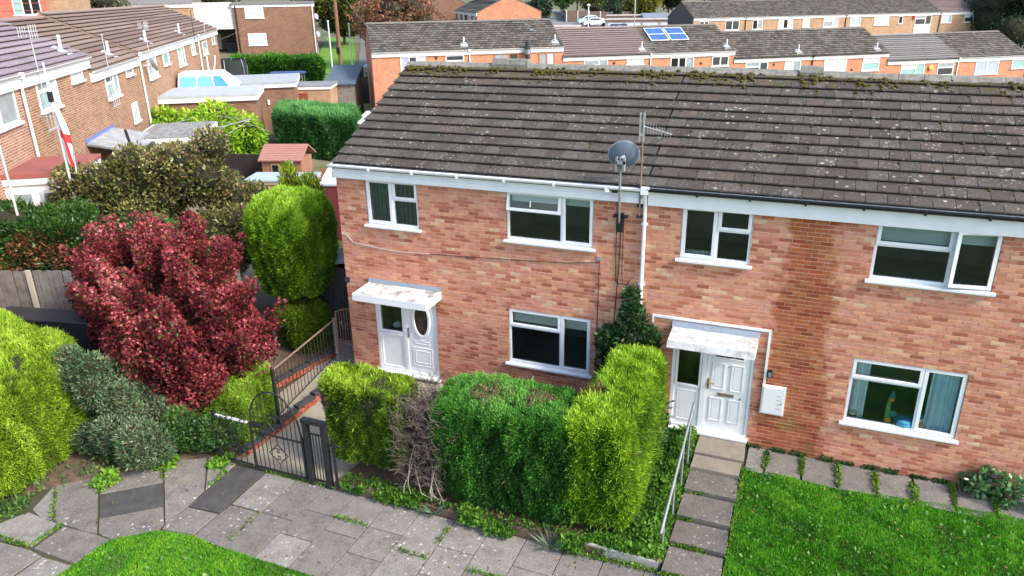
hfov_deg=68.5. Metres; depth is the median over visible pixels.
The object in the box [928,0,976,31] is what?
terrace house
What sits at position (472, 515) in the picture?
bed weeds
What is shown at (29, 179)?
porch
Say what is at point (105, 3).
broadleaf tree
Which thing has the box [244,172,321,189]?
garden store
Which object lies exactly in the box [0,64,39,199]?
terrace house
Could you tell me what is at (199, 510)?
pavement
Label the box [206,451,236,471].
joint weeds
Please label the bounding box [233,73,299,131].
extension
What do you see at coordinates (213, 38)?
window
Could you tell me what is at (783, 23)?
window
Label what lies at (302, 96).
door
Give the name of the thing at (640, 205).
tv aerial
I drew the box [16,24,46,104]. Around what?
aerial mast
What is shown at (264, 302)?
ground
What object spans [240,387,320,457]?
brick edging
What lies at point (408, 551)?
joint weeds
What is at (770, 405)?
cupboard door
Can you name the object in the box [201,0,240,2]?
background tree
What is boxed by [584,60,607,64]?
window
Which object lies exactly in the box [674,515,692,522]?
joint weeds
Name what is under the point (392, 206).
window
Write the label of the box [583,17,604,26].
parked car
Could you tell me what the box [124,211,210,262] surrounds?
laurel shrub
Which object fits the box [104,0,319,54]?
flats
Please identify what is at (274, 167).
window
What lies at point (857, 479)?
paving slabs
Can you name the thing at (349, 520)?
joint weeds
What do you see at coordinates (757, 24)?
window
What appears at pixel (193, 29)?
aerial mast
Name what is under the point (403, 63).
window
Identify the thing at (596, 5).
garden tree
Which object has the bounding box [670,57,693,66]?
window
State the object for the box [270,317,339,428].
iron railing
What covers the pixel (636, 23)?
garage door
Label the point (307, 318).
topiary conifer
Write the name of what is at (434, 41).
terrace house
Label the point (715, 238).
window
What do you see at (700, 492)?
joint weeds
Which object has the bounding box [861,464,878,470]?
joint weeds
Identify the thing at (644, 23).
garage door
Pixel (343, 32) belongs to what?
broadleaf tree
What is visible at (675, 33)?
solar panel
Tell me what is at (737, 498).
joint weeds
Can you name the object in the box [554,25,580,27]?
garage block
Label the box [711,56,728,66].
window
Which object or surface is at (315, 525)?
fallen leaves
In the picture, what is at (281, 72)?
swing seat
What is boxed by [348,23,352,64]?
metal post
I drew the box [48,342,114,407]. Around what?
juniper
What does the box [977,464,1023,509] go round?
leafy plant
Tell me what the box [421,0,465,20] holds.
terrace house
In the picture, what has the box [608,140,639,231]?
satellite dish
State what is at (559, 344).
window
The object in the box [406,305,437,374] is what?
door
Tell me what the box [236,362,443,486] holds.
front path
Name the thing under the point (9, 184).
pole
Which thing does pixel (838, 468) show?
joint weeds
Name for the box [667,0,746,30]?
terrace house
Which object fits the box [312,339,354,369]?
side path
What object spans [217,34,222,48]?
passage door
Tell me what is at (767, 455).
joint weeds
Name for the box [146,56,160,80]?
window
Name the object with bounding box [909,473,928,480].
joint weeds
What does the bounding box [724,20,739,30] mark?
window
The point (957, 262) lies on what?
window
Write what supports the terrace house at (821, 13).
on the ground at (264, 302)
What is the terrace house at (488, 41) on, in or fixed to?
on the ground at (264, 302)
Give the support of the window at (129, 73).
in the terrace house at (123, 65)
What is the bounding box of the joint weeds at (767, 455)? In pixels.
[762,450,770,469]
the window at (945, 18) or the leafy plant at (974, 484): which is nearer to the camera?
the leafy plant at (974, 484)
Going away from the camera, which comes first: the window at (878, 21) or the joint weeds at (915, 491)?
the joint weeds at (915, 491)
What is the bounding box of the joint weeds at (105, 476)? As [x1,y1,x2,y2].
[84,465,122,491]
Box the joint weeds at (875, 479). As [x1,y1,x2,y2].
[869,470,880,497]
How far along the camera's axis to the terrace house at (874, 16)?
93.58 m
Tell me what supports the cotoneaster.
on the flower bed at (76, 458)
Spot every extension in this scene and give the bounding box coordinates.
[157,84,265,139]
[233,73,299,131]
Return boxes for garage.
[297,81,337,102]
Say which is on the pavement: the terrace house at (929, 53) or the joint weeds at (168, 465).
the joint weeds at (168, 465)
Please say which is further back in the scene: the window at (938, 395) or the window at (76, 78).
the window at (76, 78)
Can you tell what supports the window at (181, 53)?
in the terrace house at (186, 57)
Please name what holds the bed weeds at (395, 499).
on the flower bed at (364, 469)
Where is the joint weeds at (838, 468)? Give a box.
[834,461,842,489]
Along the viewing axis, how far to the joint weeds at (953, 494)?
13.24 m
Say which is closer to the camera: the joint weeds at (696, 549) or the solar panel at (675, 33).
the joint weeds at (696, 549)
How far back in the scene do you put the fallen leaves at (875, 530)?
12.41 m
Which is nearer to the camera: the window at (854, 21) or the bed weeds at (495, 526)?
the bed weeds at (495, 526)
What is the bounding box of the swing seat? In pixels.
[269,71,305,80]
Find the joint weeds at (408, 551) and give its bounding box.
[390,546,426,559]
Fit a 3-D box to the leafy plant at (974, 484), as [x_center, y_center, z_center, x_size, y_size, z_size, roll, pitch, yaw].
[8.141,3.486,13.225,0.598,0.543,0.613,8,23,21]
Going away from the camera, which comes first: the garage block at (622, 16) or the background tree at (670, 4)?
the garage block at (622, 16)
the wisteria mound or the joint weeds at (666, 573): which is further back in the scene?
the wisteria mound
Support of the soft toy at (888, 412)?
on the terrace house at (830, 249)
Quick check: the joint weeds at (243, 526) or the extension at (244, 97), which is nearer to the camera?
the joint weeds at (243, 526)
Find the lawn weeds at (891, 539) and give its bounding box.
[734,476,1023,575]
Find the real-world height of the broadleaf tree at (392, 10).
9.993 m
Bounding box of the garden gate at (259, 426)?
[248,391,308,480]
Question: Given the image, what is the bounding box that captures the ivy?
[655,400,675,447]
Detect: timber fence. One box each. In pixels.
[0,270,240,309]
[566,10,632,21]
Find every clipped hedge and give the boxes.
[0,308,89,498]
[201,358,280,447]
[229,51,327,80]
[271,97,365,160]
[314,360,421,472]
[427,370,586,523]
[558,342,671,533]
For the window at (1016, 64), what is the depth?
63.32 m
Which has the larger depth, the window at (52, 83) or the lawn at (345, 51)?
the lawn at (345, 51)
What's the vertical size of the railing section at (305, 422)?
1.440 m
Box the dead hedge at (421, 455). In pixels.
[382,366,463,501]
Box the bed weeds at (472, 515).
[455,501,485,527]
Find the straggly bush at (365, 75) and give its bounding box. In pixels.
[358,64,367,86]
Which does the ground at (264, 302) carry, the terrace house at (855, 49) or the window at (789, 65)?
the terrace house at (855, 49)
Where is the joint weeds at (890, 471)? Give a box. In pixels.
[881,467,898,475]
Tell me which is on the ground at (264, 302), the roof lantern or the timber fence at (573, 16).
the timber fence at (573, 16)
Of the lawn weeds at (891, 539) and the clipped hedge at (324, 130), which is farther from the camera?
the clipped hedge at (324, 130)
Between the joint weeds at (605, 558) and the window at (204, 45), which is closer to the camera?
the joint weeds at (605, 558)
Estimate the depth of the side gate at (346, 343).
17.96 m
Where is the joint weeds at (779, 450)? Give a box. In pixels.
[770,447,787,453]
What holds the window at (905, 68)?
in the terrace house at (929, 53)
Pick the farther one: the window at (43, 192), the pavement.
the window at (43, 192)
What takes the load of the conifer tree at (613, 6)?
on the ground at (264, 302)
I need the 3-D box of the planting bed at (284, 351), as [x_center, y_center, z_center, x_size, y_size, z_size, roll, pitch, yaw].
[-5.506,1.953,18.348,1.680,0.440,3.100,8,23,21]
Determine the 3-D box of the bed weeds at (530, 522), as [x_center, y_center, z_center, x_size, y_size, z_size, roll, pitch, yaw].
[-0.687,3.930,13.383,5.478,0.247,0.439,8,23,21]
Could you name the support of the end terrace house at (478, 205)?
on the ground at (264, 302)
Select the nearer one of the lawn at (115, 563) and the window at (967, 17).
the lawn at (115, 563)
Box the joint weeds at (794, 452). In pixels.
[790,449,806,456]
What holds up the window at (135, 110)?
in the terrace house at (94, 22)
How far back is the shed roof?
17.33 m
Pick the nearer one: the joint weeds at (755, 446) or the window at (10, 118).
the joint weeds at (755, 446)
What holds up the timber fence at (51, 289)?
on the ground at (264, 302)
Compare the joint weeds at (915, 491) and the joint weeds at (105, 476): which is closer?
the joint weeds at (915, 491)
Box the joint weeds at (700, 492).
[683,489,706,494]
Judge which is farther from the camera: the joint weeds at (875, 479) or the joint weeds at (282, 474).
the joint weeds at (282, 474)
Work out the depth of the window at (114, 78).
30.03 m
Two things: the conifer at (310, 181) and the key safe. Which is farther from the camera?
the conifer at (310, 181)
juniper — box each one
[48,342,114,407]
[68,353,179,472]
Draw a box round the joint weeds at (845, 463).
[837,460,854,466]
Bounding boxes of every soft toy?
[883,390,895,422]
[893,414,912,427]
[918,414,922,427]
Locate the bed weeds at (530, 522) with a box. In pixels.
[343,471,615,548]
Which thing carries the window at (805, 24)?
in the terrace house at (821, 13)
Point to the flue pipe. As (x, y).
(527, 51)
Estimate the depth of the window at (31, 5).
55.43 m
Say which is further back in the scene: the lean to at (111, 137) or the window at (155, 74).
the window at (155, 74)
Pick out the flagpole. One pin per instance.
(50, 96)
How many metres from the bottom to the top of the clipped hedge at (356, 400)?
1.899 m
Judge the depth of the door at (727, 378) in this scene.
14.63 m
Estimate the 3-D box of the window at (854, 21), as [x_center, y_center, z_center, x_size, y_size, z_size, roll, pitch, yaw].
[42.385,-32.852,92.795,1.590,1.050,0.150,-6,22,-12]
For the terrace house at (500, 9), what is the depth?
80.84 m
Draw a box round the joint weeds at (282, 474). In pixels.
[266,469,337,489]
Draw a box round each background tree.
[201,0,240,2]
[659,0,683,13]
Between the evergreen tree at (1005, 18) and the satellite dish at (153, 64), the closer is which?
the satellite dish at (153, 64)
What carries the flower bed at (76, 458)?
on the ground at (264, 302)
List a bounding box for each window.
[0,91,24,132]
[9,191,37,205]
[11,0,41,15]
[35,79,64,114]
[40,189,57,203]
[70,71,86,84]
[104,74,123,101]
[125,68,135,77]
[131,101,142,124]
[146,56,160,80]
[162,52,171,66]
[177,46,187,67]
[190,43,197,55]
[202,40,209,55]
[211,36,216,44]
[244,7,264,18]
[248,33,267,45]
[271,164,279,171]
[364,180,421,232]
[400,56,425,71]
[445,55,463,61]
[494,53,517,58]
[503,192,595,251]
[505,308,591,378]
[539,52,554,63]
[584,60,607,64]
[627,59,643,64]
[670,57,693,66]
[675,209,753,269]
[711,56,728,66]
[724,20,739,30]
[745,62,767,68]
[752,20,762,29]
[778,19,792,28]
[784,60,800,69]
[801,19,809,27]
[822,18,838,27]
[824,59,846,70]
[839,358,968,444]
[849,17,860,26]
[860,57,879,71]
[865,225,1003,296]
[873,16,889,25]
[898,16,902,23]
[900,63,924,73]
[914,15,931,25]
[936,62,954,74]
[940,15,951,23]
[963,14,975,22]
[973,60,999,74]
[1010,59,1023,68]
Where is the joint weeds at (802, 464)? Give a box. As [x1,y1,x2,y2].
[798,453,805,475]
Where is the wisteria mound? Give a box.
[149,96,269,153]
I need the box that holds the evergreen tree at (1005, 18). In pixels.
[964,0,1023,47]
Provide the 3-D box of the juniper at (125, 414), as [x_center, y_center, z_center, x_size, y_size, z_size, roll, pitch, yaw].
[-7.764,2.528,15.285,2.680,1.974,2.157,8,23,21]
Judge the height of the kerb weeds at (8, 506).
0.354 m
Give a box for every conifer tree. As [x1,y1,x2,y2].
[603,0,623,13]
[622,0,644,13]
[641,0,662,12]
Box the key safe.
[767,369,772,377]
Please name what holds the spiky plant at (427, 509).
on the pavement
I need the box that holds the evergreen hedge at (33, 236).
[0,195,114,305]
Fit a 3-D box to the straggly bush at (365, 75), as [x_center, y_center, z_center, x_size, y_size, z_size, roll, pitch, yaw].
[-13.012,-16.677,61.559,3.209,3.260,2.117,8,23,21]
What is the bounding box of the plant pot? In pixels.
[848,409,856,416]
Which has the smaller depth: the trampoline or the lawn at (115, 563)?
the lawn at (115, 563)
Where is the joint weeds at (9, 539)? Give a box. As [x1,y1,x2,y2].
[0,534,30,547]
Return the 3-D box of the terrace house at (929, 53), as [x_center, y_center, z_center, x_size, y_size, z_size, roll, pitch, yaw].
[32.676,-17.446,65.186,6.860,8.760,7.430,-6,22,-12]
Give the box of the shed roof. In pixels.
[4,306,102,353]
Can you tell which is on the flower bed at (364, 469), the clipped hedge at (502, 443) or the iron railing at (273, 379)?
the clipped hedge at (502, 443)
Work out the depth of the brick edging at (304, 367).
17.87 m
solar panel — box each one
[643,28,669,40]
[662,27,688,39]
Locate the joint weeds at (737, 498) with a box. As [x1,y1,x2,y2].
[721,471,745,575]
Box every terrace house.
[0,15,153,161]
[0,19,107,167]
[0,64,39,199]
[35,8,177,125]
[95,6,203,81]
[134,4,221,69]
[326,58,687,392]
[365,20,470,109]
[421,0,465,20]
[455,0,541,19]
[461,18,563,63]
[555,26,652,65]
[635,23,735,75]
[641,65,1023,494]
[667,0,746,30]
[721,29,814,69]
[733,0,797,29]
[784,0,847,28]
[791,27,889,72]
[834,0,895,33]
[871,32,960,74]
[882,0,942,33]
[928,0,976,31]
[932,30,1023,76]
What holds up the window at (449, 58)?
in the terrace house at (434, 41)
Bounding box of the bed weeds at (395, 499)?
[370,482,406,507]
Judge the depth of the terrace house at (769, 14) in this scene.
90.63 m
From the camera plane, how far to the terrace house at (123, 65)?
30.87 m
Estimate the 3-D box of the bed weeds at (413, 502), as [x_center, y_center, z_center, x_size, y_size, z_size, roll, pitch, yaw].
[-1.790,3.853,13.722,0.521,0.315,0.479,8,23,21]
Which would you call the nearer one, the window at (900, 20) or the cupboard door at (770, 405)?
the cupboard door at (770, 405)
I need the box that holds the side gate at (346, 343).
[334,308,353,359]
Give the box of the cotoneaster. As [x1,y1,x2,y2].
[159,401,242,452]
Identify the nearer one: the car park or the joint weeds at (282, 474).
the joint weeds at (282, 474)
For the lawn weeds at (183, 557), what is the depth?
12.37 m
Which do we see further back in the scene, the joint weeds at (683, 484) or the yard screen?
the yard screen
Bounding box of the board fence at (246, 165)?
[220,154,262,179]
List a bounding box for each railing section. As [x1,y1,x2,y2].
[211,410,253,465]
[300,416,340,489]
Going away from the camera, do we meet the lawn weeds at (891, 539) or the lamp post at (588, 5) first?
the lawn weeds at (891, 539)
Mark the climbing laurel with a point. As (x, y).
(631, 328)
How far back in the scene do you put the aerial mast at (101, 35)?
29.12 m
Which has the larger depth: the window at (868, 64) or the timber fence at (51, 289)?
the window at (868, 64)
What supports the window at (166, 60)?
in the terrace house at (94, 22)
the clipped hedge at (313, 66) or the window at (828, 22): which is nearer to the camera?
the clipped hedge at (313, 66)
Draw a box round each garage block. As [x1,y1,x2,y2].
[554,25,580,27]
[604,18,667,25]
[606,14,640,17]
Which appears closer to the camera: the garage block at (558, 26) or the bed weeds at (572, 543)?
the bed weeds at (572, 543)
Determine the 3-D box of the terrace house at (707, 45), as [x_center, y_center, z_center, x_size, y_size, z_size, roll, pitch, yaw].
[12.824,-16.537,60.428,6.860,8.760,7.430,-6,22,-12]
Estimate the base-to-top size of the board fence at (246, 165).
2.210 m
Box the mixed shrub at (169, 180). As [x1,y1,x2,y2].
[40,124,268,276]
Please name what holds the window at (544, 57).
in the terrace house at (488, 41)
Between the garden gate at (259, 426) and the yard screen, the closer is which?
the garden gate at (259, 426)
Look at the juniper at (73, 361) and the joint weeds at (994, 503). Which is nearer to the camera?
the joint weeds at (994, 503)
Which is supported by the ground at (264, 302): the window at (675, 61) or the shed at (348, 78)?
the shed at (348, 78)
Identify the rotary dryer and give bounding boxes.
[176,114,267,134]
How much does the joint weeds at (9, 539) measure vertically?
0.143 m
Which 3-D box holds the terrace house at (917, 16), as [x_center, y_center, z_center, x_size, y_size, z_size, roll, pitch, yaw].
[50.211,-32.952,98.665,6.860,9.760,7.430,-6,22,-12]
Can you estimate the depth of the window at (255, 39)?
83.72 m
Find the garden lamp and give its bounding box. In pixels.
[985,471,998,494]
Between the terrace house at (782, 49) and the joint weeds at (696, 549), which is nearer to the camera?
the joint weeds at (696, 549)
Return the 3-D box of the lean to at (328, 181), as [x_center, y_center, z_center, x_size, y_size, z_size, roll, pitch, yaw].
[-6.189,-2.740,27.337,1.216,2.998,1.518,1,22,4]
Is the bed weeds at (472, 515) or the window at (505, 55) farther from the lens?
the window at (505, 55)
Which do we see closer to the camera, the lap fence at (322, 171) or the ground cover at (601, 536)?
the ground cover at (601, 536)
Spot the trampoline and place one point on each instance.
(235, 66)
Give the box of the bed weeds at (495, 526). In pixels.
[481,516,516,540]
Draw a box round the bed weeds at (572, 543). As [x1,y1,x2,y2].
[554,528,585,557]
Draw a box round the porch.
[0,153,100,205]
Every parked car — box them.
[578,16,598,24]
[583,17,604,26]
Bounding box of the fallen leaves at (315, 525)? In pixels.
[56,475,622,575]
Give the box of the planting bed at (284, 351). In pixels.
[259,336,334,393]
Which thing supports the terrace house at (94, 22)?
on the ground at (264, 302)
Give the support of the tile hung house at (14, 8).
on the ground at (264, 302)
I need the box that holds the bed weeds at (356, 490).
[339,473,373,496]
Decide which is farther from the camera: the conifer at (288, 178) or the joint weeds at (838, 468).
the conifer at (288, 178)
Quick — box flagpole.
[42,62,86,251]
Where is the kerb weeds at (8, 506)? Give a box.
[0,495,30,521]
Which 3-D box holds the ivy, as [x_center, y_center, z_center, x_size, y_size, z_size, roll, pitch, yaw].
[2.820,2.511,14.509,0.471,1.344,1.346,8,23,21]
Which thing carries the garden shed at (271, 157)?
on the ground at (264, 302)
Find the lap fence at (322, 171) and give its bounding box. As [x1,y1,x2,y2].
[320,168,326,178]
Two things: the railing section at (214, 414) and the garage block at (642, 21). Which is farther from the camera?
the garage block at (642, 21)
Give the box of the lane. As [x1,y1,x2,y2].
[358,28,366,64]
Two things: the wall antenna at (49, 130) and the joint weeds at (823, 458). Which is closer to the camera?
the joint weeds at (823, 458)
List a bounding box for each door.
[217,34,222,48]
[298,93,307,100]
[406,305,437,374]
[625,22,639,25]
[643,22,657,24]
[702,354,751,433]
[761,387,784,414]
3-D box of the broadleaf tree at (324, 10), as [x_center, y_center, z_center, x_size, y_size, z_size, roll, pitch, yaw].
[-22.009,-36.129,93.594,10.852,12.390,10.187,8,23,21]
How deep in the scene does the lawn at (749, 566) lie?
12.35 m
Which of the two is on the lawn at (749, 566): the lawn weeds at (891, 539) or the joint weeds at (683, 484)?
the lawn weeds at (891, 539)
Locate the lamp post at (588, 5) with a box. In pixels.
[587,4,589,26]
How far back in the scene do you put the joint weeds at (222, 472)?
14.60 m
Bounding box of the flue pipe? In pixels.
[524,41,530,58]
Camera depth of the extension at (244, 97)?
38.18 m
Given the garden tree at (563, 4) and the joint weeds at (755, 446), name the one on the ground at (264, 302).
the garden tree at (563, 4)
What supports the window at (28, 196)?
in the porch
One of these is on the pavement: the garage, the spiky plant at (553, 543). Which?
the spiky plant at (553, 543)
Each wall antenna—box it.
[39,102,58,131]
[106,85,120,106]
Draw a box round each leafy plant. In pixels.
[954,469,993,500]
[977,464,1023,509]
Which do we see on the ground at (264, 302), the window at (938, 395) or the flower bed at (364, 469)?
the flower bed at (364, 469)
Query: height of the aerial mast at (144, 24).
2.350 m
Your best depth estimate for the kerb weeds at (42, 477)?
14.64 m
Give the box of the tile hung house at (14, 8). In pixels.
[0,0,90,17]
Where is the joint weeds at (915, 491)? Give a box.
[909,481,920,504]
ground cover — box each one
[583,528,668,558]
[597,423,697,562]
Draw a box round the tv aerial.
[636,113,671,220]
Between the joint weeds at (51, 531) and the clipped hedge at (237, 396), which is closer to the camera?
the joint weeds at (51, 531)
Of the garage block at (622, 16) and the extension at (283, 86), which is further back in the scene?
the garage block at (622, 16)
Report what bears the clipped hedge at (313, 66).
on the ground at (264, 302)
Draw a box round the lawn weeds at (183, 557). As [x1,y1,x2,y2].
[85,533,303,575]
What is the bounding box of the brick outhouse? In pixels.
[140,121,217,199]
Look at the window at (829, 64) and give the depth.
59.39 m
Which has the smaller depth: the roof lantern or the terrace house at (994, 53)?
the roof lantern
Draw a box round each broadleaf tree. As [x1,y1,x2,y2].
[89,0,132,7]
[290,0,362,43]
[318,18,362,44]
[346,0,447,40]
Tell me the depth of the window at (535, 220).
16.24 m
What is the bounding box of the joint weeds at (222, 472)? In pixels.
[208,468,227,484]
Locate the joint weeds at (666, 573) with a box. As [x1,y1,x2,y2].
[657,571,685,575]
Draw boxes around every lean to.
[85,124,154,159]
[319,247,351,340]
[320,167,341,240]
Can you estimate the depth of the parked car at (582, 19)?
131.53 m
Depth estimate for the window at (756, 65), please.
57.86 m
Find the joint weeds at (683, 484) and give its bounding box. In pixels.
[659,459,690,562]
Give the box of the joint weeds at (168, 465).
[151,452,180,471]
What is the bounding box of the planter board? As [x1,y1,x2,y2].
[585,542,660,570]
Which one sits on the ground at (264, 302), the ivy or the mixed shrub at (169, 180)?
the mixed shrub at (169, 180)
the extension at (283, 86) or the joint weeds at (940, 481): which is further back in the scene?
the extension at (283, 86)
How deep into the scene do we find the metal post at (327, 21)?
67.61 m
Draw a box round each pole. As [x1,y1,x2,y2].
[0,145,18,215]
[333,0,342,64]
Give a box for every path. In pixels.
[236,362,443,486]
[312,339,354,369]
[660,435,745,575]
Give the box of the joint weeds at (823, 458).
[818,455,834,462]
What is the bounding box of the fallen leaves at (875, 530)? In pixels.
[732,449,1010,575]
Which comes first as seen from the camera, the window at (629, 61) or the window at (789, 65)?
the window at (629, 61)
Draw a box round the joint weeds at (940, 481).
[931,477,950,484]
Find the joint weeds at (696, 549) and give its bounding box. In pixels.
[671,543,707,554]
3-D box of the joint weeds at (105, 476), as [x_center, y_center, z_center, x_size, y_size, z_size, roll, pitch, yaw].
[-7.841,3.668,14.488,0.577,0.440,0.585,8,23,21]
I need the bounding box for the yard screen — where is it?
[362,80,369,103]
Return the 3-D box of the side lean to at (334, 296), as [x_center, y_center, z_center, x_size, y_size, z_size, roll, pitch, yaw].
[-3.038,-0.684,21.529,1.780,2.640,5.958,8,23,21]
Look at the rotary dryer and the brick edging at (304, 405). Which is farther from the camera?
the rotary dryer
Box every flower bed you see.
[0,409,243,494]
[334,445,695,566]
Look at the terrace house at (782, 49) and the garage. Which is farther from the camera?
the terrace house at (782, 49)
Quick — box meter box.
[759,384,786,416]
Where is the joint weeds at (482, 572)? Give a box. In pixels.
[465,565,501,575]
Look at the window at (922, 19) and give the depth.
94.89 m
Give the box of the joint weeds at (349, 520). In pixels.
[333,514,367,527]
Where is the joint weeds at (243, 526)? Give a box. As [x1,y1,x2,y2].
[227,511,260,541]
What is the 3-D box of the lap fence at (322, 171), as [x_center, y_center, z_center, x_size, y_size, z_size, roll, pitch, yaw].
[-7.047,-3.894,31.141,1.610,2.180,0.080,1,22,6]
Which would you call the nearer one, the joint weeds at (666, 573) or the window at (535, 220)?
the joint weeds at (666, 573)
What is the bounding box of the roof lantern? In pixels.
[178,69,241,87]
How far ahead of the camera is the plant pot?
13.93 m
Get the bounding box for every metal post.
[326,20,332,67]
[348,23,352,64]
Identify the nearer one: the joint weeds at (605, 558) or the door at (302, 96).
the joint weeds at (605, 558)
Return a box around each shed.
[258,144,315,171]
[325,65,363,114]
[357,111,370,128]
[641,13,668,17]
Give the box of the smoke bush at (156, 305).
[57,210,287,417]
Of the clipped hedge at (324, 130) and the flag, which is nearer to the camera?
the flag
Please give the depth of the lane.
91.69 m
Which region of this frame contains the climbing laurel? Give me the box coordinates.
[593,282,664,372]
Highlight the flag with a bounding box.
[55,109,76,171]
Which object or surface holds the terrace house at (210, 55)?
on the ground at (264, 302)
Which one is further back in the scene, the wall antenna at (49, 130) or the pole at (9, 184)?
the wall antenna at (49, 130)
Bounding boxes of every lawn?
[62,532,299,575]
[319,37,355,80]
[725,462,1023,575]
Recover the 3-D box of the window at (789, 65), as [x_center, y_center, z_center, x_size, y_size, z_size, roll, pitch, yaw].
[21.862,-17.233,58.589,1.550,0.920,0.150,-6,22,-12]
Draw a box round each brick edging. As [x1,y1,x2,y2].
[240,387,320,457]
[275,346,335,388]
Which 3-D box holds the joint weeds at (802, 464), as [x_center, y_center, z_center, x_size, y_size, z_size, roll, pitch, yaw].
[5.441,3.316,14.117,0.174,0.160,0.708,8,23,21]
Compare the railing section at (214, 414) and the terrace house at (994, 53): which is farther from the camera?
the terrace house at (994, 53)
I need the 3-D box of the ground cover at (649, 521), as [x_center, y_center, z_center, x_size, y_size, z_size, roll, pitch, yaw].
[2.567,3.566,13.711,1.151,0.655,3.700,8,23,21]
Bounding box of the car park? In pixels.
[547,10,600,26]
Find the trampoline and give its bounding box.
[220,58,247,74]
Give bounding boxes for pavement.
[0,457,660,575]
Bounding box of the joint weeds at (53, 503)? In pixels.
[48,488,59,520]
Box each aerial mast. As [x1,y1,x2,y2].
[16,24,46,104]
[100,34,112,90]
[137,22,152,72]
[189,9,196,51]
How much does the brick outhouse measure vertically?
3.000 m
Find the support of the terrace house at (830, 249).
on the ground at (264, 302)
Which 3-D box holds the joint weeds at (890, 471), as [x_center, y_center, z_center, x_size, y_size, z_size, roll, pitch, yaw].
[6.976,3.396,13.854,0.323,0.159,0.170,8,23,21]
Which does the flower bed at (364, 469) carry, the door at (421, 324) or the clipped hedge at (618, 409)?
the clipped hedge at (618, 409)
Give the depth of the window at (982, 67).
62.72 m
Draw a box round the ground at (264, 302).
[0,0,1023,566]
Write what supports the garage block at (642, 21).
on the ground at (264, 302)
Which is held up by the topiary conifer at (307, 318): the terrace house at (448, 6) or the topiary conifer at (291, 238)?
the topiary conifer at (291, 238)
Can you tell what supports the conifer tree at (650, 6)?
on the ground at (264, 302)
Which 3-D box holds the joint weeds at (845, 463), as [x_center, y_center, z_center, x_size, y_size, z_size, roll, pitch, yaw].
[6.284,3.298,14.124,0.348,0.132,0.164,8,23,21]
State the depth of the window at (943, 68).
61.84 m
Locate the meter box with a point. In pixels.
(773, 397)
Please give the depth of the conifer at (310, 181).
19.74 m
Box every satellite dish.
[143,57,157,70]
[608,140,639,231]
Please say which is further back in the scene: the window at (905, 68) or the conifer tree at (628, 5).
the conifer tree at (628, 5)
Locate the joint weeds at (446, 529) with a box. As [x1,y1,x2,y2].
[435,525,450,542]
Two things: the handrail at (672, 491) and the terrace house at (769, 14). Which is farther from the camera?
the terrace house at (769, 14)
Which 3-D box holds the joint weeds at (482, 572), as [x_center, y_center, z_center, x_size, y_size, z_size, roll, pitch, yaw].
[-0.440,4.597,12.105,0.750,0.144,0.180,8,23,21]
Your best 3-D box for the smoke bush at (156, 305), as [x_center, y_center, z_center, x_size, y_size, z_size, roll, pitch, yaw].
[-7.556,0.562,16.352,6.018,4.805,3.314,8,23,21]
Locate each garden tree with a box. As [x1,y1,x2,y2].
[525,0,552,17]
[552,0,576,18]
[581,0,604,11]
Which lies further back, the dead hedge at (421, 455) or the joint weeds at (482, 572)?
the dead hedge at (421, 455)
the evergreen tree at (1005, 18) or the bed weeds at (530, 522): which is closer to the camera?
the bed weeds at (530, 522)
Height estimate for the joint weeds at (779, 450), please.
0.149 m
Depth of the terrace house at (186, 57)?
44.64 m
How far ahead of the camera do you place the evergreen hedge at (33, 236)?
18.76 m
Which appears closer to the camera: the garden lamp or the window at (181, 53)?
the garden lamp
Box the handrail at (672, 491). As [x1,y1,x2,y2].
[659,402,694,546]
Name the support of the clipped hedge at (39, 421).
on the flower bed at (76, 458)
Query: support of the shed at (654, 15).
on the ground at (264, 302)
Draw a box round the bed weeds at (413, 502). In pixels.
[400,485,427,512]
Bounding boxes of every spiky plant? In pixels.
[418,498,446,515]
[530,522,567,549]
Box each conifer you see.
[240,183,338,300]
[271,296,333,353]
[276,158,300,186]
[295,170,339,297]
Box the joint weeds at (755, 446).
[746,441,761,448]
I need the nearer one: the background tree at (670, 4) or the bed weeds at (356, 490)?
the bed weeds at (356, 490)
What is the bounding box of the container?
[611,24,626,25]
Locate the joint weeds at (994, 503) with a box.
[988,494,1001,519]
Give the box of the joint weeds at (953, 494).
[947,481,958,506]
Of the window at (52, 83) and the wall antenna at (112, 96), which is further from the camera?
the wall antenna at (112, 96)
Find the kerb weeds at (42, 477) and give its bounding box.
[0,449,213,507]
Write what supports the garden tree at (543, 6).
on the ground at (264, 302)
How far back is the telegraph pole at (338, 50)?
58.97 m
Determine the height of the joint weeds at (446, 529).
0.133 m
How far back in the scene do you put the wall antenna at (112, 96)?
29.07 m
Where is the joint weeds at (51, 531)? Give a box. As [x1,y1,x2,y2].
[31,522,64,546]
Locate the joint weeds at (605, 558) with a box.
[582,550,656,573]
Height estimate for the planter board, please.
0.280 m
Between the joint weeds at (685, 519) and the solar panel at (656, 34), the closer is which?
the joint weeds at (685, 519)

